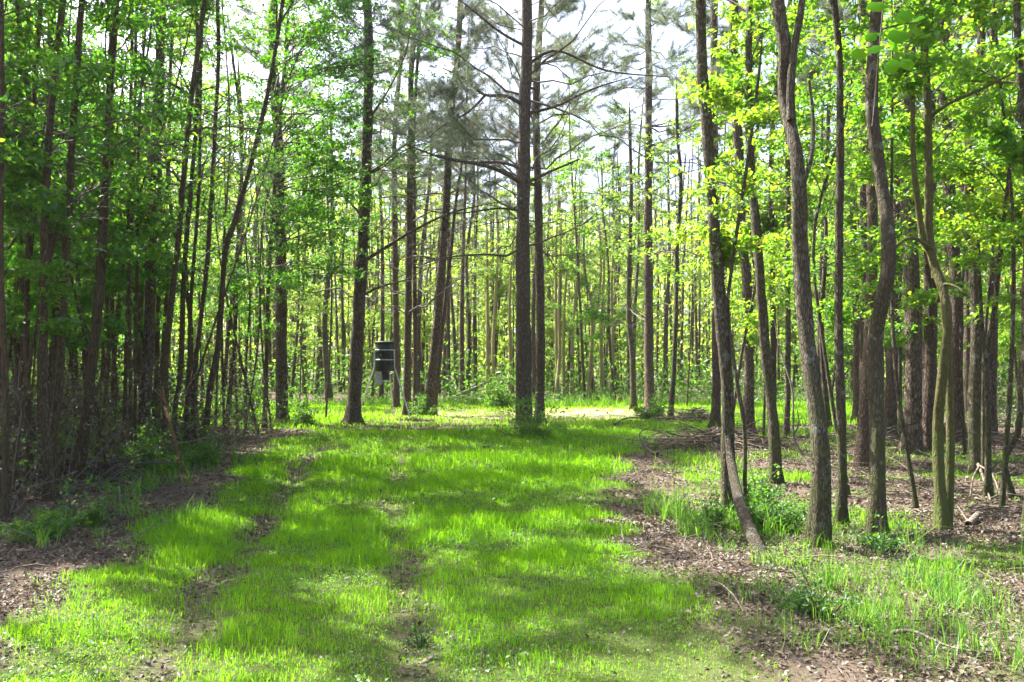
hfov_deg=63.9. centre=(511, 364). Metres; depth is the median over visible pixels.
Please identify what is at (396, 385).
pine tree
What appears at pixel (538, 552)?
grass
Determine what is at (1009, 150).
oak tree
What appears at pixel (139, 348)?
thin pole tree
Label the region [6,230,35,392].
thin pole tree
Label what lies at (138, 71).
thicket tree
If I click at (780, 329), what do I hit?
slim tree
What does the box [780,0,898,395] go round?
pine tree
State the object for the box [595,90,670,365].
pine tree
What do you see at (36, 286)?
thin pole tree
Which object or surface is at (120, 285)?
thin pole tree
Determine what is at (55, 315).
slim tree
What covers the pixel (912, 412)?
pine tree
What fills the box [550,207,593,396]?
pale stem tree
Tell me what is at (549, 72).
sky
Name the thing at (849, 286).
slim tree
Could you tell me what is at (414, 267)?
pine tree
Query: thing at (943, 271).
slim tree
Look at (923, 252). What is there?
pine tree
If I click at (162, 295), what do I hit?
slim tree
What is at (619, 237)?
pine tree
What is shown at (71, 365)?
thin pole tree
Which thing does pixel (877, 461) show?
oak tree
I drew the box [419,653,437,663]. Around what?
wood chip
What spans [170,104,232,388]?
slim tree
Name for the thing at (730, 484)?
oak tree
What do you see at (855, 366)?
pine tree
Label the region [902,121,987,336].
slim tree
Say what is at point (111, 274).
thin pole tree
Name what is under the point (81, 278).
slim tree
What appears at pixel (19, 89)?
sapling
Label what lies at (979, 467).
fallen branch
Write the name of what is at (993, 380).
pine tree
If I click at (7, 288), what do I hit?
thin pole tree
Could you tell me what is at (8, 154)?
thicket tree
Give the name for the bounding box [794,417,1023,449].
brush pile
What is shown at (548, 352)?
slim tree
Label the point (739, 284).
slim tree
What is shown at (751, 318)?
sapling
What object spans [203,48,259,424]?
thin pole tree
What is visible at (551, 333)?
slim tree
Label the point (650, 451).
bent stick
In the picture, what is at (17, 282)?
thin pole tree
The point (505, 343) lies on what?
slim tree
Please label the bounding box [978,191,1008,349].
slim tree
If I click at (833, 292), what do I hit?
slim tree
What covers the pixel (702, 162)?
pine tree
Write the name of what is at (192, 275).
thicket tree
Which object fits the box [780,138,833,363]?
slim tree
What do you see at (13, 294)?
thin pole tree
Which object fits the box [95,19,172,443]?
thin pole tree
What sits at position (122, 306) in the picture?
thin pole tree
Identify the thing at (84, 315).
thin pole tree
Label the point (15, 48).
thin pole tree
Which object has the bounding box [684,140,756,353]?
slim tree
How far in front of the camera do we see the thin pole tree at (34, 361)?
16.87 m
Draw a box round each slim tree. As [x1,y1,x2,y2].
[4,0,126,285]
[4,0,141,413]
[4,51,90,282]
[6,0,104,345]
[6,5,85,361]
[36,44,205,435]
[63,82,156,346]
[65,131,81,380]
[65,132,214,413]
[72,3,229,396]
[74,281,121,362]
[80,52,226,417]
[87,33,228,413]
[118,114,188,343]
[120,163,197,338]
[159,224,194,349]
[161,144,244,403]
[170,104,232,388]
[170,160,245,392]
[171,100,312,429]
[251,80,340,398]
[270,137,336,396]
[321,179,377,390]
[330,148,412,396]
[353,180,432,392]
[384,192,456,367]
[446,219,494,380]
[455,180,533,364]
[479,150,535,350]
[499,134,585,367]
[501,186,572,360]
[530,112,602,339]
[531,49,627,400]
[543,216,607,387]
[562,193,625,374]
[568,129,643,399]
[594,162,667,395]
[599,197,667,344]
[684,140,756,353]
[704,111,785,329]
[746,129,813,393]
[749,143,816,397]
[751,156,816,392]
[758,193,796,388]
[765,142,859,360]
[771,49,885,428]
[773,315,810,471]
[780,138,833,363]
[792,96,859,356]
[807,41,888,343]
[808,76,859,399]
[808,115,884,348]
[812,75,879,357]
[816,188,878,395]
[818,47,981,430]
[824,140,903,397]
[826,176,879,369]
[830,143,939,360]
[843,103,1019,318]
[878,86,1001,370]
[878,227,938,362]
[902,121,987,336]
[903,249,961,347]
[918,178,986,356]
[932,9,1023,266]
[936,3,1023,356]
[974,0,1023,398]
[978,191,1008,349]
[986,249,1022,400]
[987,191,1021,352]
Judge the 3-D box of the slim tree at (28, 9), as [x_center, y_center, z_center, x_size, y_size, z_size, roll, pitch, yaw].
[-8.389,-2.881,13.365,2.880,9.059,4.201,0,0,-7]
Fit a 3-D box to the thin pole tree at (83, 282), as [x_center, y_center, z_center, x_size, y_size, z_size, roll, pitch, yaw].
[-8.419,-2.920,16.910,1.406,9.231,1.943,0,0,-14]
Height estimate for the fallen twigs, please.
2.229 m
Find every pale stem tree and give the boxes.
[469,204,505,395]
[481,191,513,390]
[499,224,531,395]
[530,175,578,394]
[544,213,579,400]
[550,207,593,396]
[557,219,606,397]
[567,162,590,395]
[584,193,627,398]
[587,214,652,395]
[594,160,656,397]
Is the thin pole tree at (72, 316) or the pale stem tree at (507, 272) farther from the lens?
the pale stem tree at (507, 272)
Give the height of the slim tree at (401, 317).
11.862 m
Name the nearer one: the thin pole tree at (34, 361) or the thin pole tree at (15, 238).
the thin pole tree at (15, 238)
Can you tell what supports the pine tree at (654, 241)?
on the ground at (636, 674)
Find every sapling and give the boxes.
[0,5,44,467]
[0,96,20,125]
[53,0,297,443]
[57,0,220,463]
[73,0,310,426]
[89,7,257,407]
[124,0,323,435]
[165,8,274,398]
[224,1,398,419]
[230,14,359,400]
[344,54,435,399]
[531,58,632,397]
[652,10,741,405]
[654,0,848,413]
[691,0,966,496]
[695,21,845,437]
[771,0,997,508]
[808,0,1020,348]
[835,0,1023,479]
[835,0,1023,506]
[847,5,1023,453]
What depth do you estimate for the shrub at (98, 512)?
8.07 m
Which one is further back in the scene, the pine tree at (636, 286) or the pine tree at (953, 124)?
the pine tree at (636, 286)
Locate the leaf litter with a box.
[0,397,1023,681]
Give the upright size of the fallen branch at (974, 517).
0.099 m
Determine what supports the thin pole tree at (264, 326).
on the ground at (636, 674)
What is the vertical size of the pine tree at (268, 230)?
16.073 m
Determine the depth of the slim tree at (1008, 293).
39.77 m
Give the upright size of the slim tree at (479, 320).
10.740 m
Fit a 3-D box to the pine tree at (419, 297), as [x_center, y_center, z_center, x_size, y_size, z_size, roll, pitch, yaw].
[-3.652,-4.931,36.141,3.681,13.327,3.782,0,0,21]
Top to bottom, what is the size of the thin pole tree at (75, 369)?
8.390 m
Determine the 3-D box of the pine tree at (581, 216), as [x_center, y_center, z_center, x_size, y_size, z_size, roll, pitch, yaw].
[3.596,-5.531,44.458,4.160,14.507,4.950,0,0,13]
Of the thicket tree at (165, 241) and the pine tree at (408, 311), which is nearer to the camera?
the thicket tree at (165, 241)
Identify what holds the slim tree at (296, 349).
on the ground at (636, 674)
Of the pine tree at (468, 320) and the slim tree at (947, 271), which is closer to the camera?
the slim tree at (947, 271)
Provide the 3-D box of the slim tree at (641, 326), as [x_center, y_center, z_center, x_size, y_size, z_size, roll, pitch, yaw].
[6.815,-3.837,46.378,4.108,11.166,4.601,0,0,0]
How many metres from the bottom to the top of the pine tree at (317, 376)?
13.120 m
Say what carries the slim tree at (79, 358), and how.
on the ground at (636, 674)
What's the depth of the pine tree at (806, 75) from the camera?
17.13 m
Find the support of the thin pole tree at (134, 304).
on the ground at (636, 674)
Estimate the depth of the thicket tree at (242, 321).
26.95 m
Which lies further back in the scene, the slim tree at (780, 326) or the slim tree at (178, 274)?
the slim tree at (780, 326)
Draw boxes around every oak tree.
[635,0,842,484]
[696,0,766,554]
[771,0,832,548]
[845,0,1023,524]
[857,0,1023,476]
[864,0,896,540]
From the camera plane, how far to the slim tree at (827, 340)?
32.11 m
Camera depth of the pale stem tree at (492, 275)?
37.25 m
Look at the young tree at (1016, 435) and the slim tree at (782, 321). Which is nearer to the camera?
the young tree at (1016, 435)
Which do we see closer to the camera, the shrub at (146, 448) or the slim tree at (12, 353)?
the shrub at (146, 448)
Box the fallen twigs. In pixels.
[0,357,1023,624]
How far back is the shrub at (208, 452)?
12.80 m
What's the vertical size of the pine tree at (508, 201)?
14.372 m
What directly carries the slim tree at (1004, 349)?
on the ground at (636, 674)
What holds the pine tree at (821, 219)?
on the ground at (636, 674)
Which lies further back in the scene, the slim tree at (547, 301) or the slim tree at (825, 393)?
the slim tree at (547, 301)
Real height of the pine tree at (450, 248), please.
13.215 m
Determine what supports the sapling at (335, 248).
on the ground at (636, 674)
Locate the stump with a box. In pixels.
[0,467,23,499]
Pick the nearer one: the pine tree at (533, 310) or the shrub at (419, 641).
the shrub at (419, 641)
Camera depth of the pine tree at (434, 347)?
25.59 m
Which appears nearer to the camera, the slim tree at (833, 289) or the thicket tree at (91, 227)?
the thicket tree at (91, 227)
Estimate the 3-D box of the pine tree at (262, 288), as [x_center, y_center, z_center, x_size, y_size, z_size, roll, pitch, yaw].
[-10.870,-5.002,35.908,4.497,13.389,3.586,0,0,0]
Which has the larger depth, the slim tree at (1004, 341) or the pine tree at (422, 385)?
the pine tree at (422, 385)
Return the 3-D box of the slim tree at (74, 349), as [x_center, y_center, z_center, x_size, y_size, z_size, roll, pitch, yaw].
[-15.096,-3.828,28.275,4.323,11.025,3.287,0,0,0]
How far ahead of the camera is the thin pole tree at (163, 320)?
18.20 m
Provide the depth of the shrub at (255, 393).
23.22 m
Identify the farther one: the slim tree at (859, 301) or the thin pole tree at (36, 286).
the slim tree at (859, 301)
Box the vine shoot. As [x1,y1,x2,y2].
[851,0,924,125]
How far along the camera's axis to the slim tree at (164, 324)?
18.77 m
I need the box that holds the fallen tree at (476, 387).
[445,372,499,399]
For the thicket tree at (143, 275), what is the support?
on the ground at (636, 674)
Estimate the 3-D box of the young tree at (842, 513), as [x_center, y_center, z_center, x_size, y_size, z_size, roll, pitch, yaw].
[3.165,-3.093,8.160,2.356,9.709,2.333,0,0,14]
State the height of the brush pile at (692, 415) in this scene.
0.692 m
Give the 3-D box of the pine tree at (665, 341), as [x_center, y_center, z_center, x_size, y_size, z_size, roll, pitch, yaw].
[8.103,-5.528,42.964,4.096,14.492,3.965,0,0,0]
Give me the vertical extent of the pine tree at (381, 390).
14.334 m
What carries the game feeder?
on the ground at (636, 674)
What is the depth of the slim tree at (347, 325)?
48.17 m
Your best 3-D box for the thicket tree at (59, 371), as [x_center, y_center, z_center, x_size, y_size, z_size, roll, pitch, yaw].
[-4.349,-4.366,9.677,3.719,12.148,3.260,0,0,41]
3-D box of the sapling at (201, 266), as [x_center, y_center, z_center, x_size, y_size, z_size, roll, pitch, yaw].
[-10.306,-6.057,25.514,5.647,15.506,5.561,0,0,0]
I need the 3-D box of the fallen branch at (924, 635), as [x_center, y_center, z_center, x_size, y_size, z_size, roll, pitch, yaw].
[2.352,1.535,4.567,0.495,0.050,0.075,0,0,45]
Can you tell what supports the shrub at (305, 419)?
on the ground at (636, 674)
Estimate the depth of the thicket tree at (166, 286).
14.87 m
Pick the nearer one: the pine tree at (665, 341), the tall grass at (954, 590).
the tall grass at (954, 590)
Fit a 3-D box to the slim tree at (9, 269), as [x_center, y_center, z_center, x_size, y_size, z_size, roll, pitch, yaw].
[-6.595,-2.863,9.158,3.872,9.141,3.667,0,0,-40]
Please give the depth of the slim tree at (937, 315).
48.89 m
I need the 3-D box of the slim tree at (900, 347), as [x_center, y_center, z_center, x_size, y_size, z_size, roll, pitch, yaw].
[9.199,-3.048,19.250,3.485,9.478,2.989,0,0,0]
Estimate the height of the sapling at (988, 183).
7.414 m
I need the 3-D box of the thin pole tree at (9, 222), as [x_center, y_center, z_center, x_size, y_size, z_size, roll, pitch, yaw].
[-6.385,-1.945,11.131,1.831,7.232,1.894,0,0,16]
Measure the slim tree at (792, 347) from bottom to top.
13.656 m
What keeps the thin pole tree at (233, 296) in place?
on the ground at (636, 674)
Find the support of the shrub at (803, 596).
on the ground at (636, 674)
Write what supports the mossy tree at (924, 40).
on the ground at (636, 674)
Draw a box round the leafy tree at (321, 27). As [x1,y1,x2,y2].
[180,0,464,428]
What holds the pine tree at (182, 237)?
on the ground at (636, 674)
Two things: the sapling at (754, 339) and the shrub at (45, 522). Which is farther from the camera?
the sapling at (754, 339)
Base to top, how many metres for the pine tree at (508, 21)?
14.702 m
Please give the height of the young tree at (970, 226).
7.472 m
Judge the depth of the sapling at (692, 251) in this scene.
30.79 m
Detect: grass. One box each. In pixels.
[0,396,1023,681]
[4,392,1023,679]
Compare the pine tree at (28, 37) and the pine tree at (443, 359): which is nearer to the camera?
the pine tree at (28, 37)
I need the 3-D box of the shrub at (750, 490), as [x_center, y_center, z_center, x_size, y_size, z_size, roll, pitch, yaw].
[2.885,1.342,9.757,0.748,0.688,0.976,0,0,-26]
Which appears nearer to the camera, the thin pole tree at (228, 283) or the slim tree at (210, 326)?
the thin pole tree at (228, 283)
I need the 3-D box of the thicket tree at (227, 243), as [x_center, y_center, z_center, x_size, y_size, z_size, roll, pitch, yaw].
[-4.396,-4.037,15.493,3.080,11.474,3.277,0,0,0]
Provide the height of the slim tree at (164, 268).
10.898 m
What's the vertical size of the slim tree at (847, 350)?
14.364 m
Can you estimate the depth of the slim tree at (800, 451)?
8.34 m
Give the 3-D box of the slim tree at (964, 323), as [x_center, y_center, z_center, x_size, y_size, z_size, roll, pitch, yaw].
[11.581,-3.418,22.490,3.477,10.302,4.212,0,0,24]
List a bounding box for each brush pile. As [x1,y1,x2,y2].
[9,447,181,496]
[599,417,853,454]
[641,398,740,422]
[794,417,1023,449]
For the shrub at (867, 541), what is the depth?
7.14 m
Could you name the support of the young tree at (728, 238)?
on the ground at (636, 674)
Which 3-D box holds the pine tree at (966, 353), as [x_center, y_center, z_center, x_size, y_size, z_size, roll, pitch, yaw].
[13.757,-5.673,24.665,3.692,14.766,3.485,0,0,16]
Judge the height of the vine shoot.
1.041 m
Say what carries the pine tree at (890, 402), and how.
on the ground at (636, 674)
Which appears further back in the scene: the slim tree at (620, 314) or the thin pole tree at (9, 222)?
the slim tree at (620, 314)
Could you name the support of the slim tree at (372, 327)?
on the ground at (636, 674)
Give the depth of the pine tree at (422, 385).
42.16 m
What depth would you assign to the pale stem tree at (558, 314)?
35.98 m
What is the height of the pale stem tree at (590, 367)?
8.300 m
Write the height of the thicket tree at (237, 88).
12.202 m
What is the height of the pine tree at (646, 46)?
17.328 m
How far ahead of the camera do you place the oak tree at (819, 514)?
7.30 m
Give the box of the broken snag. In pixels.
[154,386,183,473]
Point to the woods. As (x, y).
(699, 341)
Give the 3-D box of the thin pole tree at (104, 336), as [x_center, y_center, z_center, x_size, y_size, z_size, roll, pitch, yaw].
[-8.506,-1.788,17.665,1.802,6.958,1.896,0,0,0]
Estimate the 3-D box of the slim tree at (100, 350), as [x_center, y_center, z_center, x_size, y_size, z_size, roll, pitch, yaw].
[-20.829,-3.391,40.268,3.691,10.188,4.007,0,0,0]
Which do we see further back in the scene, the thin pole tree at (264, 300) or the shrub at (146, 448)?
the thin pole tree at (264, 300)
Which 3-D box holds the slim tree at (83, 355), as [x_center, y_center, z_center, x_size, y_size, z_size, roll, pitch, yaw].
[-8.861,-2.711,18.164,3.493,8.857,4.048,0,0,25]
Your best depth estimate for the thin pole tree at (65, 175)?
14.53 m
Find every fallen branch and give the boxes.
[613,417,644,424]
[890,629,985,653]
[965,511,980,525]
[969,463,999,501]
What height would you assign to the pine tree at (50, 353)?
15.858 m
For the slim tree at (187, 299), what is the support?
on the ground at (636, 674)
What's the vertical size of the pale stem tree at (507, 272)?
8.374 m
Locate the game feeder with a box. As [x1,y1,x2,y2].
[361,341,410,417]
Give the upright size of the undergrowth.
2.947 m
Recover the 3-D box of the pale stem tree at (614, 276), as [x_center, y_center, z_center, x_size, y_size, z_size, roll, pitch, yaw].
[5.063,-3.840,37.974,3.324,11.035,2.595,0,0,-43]
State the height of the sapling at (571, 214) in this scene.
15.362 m
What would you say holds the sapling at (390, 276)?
on the ground at (636, 674)
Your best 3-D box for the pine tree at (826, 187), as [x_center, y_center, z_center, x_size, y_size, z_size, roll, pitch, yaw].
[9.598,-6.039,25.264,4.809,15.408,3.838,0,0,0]
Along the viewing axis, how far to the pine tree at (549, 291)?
47.32 m
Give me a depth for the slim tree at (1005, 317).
28.50 m
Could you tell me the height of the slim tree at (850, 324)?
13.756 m
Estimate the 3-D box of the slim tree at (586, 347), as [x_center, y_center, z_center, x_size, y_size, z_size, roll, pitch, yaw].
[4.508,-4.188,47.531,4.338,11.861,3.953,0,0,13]
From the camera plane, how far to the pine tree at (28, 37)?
25.32 m
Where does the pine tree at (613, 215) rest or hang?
on the ground at (636, 674)
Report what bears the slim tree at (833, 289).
on the ground at (636, 674)
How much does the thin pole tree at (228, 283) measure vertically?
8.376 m
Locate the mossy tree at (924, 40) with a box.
[763,0,1023,531]
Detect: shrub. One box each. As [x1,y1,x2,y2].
[0,507,92,542]
[24,473,123,527]
[89,414,160,462]
[108,419,213,475]
[165,426,226,465]
[211,385,262,419]
[283,397,320,426]
[398,618,441,648]
[406,394,443,415]
[481,356,515,408]
[490,390,570,438]
[629,391,673,420]
[683,490,753,533]
[714,449,792,504]
[728,478,840,534]
[755,560,861,618]
[848,509,907,552]
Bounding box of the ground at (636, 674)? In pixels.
[0,368,1023,681]
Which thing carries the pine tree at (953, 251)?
on the ground at (636, 674)
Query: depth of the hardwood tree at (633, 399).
28.40 m
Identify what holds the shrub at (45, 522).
on the ground at (636, 674)
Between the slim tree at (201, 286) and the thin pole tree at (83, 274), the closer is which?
the thin pole tree at (83, 274)
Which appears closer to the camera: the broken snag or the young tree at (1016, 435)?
the young tree at (1016, 435)
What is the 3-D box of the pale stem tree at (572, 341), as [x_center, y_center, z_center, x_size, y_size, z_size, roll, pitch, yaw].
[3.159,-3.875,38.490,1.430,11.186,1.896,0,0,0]
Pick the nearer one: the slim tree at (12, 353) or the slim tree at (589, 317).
the slim tree at (12, 353)
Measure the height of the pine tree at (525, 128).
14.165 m
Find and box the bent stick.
[639,426,658,455]
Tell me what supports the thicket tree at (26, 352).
on the ground at (636, 674)
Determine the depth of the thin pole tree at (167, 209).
19.88 m
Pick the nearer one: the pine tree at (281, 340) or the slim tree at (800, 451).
the slim tree at (800, 451)
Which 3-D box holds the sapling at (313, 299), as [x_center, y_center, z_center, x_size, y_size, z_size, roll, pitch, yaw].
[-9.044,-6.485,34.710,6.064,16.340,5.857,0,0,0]
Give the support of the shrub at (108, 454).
on the ground at (636, 674)
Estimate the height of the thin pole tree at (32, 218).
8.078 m
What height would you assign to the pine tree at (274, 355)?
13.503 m
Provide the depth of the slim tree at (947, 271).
18.93 m
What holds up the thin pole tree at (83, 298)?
on the ground at (636, 674)
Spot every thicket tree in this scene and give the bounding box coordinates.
[0,0,98,517]
[4,0,218,496]
[5,0,140,486]
[5,0,173,500]
[7,4,245,402]
[17,0,215,483]
[50,0,210,444]
[66,0,324,461]
[72,3,225,445]
[78,0,257,442]
[84,2,243,443]
[114,0,292,442]
[120,1,284,446]
[181,0,357,444]
[188,39,273,397]
[197,1,299,416]
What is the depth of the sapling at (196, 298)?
34.67 m
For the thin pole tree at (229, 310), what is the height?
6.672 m
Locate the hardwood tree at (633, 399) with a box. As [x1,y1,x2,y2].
[549,90,683,408]
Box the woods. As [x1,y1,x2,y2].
[9,31,1020,393]
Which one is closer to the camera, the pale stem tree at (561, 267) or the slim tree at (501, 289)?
the pale stem tree at (561, 267)
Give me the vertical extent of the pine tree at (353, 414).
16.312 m
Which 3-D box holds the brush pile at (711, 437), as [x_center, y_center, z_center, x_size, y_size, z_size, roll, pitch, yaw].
[4.119,1.309,15.667,4.827,0.649,2.947,0,0,0]
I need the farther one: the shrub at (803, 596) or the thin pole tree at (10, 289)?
the thin pole tree at (10, 289)
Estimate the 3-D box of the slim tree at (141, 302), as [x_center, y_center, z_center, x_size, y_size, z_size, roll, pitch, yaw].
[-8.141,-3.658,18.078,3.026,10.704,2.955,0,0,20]
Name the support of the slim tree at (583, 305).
on the ground at (636, 674)
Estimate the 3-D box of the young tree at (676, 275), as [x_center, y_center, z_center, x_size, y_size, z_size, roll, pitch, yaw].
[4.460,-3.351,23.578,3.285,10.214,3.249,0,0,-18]
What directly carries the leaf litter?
on the ground at (636, 674)
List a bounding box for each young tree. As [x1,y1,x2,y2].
[609,65,721,415]
[665,22,797,503]
[690,0,830,397]
[830,0,891,526]
[886,43,1023,498]
[942,45,1023,498]
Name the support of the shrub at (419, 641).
on the ground at (636, 674)
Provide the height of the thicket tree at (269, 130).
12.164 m
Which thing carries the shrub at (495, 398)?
on the ground at (636, 674)
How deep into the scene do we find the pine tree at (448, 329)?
41.62 m
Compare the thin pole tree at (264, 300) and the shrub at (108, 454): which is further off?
the thin pole tree at (264, 300)
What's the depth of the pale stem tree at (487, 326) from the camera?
37.89 m
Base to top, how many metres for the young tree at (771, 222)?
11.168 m
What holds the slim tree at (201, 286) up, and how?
on the ground at (636, 674)
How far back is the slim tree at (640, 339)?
42.38 m
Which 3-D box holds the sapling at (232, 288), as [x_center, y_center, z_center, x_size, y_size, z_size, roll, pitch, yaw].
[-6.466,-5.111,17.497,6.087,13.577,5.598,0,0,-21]
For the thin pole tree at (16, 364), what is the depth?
12.71 m
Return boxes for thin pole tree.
[0,67,90,405]
[0,114,58,463]
[0,281,35,387]
[4,0,90,460]
[4,0,147,257]
[4,0,157,496]
[4,1,96,457]
[4,3,44,290]
[4,3,119,464]
[4,10,151,468]
[4,12,51,460]
[4,19,107,287]
[4,42,99,288]
[5,1,113,462]
[5,4,76,426]
[5,6,83,443]
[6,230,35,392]
[7,5,197,467]
[8,5,140,456]
[8,65,93,451]
[26,24,125,408]
[31,164,50,404]
[36,106,100,418]
[60,2,234,457]
[65,111,139,442]
[71,0,209,463]
[72,32,140,435]
[75,150,159,433]
[85,137,158,411]
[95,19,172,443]
[99,127,157,427]
[114,99,175,333]
[119,120,182,383]
[123,86,179,411]
[177,40,300,439]
[191,123,264,426]
[199,170,292,431]
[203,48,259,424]
[204,160,263,433]
[206,46,314,435]
[229,98,284,431]
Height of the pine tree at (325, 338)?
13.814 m
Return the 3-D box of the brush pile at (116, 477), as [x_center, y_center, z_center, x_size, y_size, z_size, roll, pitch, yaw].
[-5.893,1.344,11.189,3.539,0.615,2.627,0,0,0]
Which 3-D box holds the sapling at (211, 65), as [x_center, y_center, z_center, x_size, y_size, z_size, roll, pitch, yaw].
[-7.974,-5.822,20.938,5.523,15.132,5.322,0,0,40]
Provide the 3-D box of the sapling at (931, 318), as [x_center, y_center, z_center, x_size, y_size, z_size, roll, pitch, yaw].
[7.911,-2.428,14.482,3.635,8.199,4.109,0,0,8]
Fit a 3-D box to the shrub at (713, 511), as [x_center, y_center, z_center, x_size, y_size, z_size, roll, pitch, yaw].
[2.030,1.485,8.223,0.690,0.431,0.497,0,0,0]
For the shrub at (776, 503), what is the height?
0.571 m
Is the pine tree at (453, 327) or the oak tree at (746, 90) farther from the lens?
the pine tree at (453, 327)
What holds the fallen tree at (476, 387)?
on the ground at (636, 674)
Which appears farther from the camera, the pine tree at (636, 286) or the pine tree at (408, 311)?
the pine tree at (636, 286)
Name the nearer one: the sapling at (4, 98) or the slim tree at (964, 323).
the sapling at (4, 98)
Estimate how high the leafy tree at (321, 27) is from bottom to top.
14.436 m
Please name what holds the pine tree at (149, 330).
on the ground at (636, 674)
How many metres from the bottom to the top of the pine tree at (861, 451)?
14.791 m
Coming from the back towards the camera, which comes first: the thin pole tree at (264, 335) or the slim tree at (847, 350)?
the slim tree at (847, 350)
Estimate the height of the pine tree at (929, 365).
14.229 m
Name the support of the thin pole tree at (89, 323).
on the ground at (636, 674)
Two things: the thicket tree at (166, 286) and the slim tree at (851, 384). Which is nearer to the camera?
the thicket tree at (166, 286)
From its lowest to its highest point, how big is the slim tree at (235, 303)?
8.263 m
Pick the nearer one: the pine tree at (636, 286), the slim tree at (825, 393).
the slim tree at (825, 393)
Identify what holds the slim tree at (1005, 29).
on the ground at (636, 674)
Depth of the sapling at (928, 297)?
9.38 m
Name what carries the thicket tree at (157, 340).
on the ground at (636, 674)
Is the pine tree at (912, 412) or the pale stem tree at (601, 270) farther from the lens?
the pale stem tree at (601, 270)
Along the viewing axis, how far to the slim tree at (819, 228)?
38.31 m
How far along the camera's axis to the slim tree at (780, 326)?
49.87 m
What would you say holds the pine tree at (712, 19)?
on the ground at (636, 674)
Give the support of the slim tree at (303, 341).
on the ground at (636, 674)
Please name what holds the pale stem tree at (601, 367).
on the ground at (636, 674)
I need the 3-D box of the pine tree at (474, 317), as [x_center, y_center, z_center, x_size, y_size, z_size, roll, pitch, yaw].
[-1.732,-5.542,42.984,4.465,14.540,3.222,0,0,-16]
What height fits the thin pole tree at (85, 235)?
7.846 m
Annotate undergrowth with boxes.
[0,314,1023,509]
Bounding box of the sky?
[10,0,1023,367]
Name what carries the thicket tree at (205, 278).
on the ground at (636, 674)
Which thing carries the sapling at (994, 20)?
on the ground at (636, 674)
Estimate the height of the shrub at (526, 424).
1.071 m
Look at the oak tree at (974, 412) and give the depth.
12.16 m
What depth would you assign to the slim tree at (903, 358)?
37.34 m
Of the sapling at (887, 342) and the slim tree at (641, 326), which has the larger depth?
the slim tree at (641, 326)
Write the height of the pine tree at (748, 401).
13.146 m
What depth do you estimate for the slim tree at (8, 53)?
15.55 m
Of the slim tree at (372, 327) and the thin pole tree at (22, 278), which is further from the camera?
the slim tree at (372, 327)
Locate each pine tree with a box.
[1,0,67,404]
[4,0,125,400]
[64,0,260,442]
[114,78,204,365]
[189,0,334,422]
[218,96,307,396]
[254,174,300,391]
[256,133,293,343]
[257,0,505,424]
[286,141,341,395]
[300,82,372,400]
[304,0,540,415]
[342,0,454,408]
[342,0,496,414]
[345,0,517,416]
[345,78,417,399]
[349,0,683,430]
[374,134,458,394]
[378,19,531,412]
[379,126,473,400]
[404,142,466,390]
[407,0,687,423]
[417,110,485,394]
[428,171,470,390]
[431,119,506,394]
[432,96,496,397]
[450,143,515,393]
[482,136,552,319]
[492,63,575,398]
[529,121,585,391]
[545,131,609,393]
[555,0,772,410]
[581,147,643,380]
[586,120,640,392]
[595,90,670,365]
[620,188,672,333]
[641,126,701,394]
[645,0,781,428]
[654,0,790,436]
[682,110,745,317]
[734,0,958,466]
[755,0,823,436]
[760,0,859,386]
[762,0,886,421]
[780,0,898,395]
[780,0,959,433]
[798,0,998,452]
[813,143,858,354]
[827,0,968,454]
[857,5,987,380]
[868,3,998,439]
[917,9,1021,417]
[920,18,1015,410]
[938,0,1020,435]
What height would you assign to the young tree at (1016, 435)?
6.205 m
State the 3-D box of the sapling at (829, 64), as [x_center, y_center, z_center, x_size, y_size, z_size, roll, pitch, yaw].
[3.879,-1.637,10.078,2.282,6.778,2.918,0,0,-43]
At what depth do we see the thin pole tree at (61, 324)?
9.48 m
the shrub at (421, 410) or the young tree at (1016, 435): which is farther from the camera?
the shrub at (421, 410)
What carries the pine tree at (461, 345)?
on the ground at (636, 674)
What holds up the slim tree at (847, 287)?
on the ground at (636, 674)
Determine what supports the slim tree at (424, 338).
on the ground at (636, 674)
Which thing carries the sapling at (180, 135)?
on the ground at (636, 674)
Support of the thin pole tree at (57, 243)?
on the ground at (636, 674)
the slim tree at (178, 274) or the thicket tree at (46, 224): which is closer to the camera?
the thicket tree at (46, 224)
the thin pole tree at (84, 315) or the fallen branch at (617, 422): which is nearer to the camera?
the thin pole tree at (84, 315)
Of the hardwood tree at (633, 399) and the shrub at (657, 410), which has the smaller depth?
the shrub at (657, 410)
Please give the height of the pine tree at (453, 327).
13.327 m
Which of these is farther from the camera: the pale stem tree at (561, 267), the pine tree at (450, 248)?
the pale stem tree at (561, 267)
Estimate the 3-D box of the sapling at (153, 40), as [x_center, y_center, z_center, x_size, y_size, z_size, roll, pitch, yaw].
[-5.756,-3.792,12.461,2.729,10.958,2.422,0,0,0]

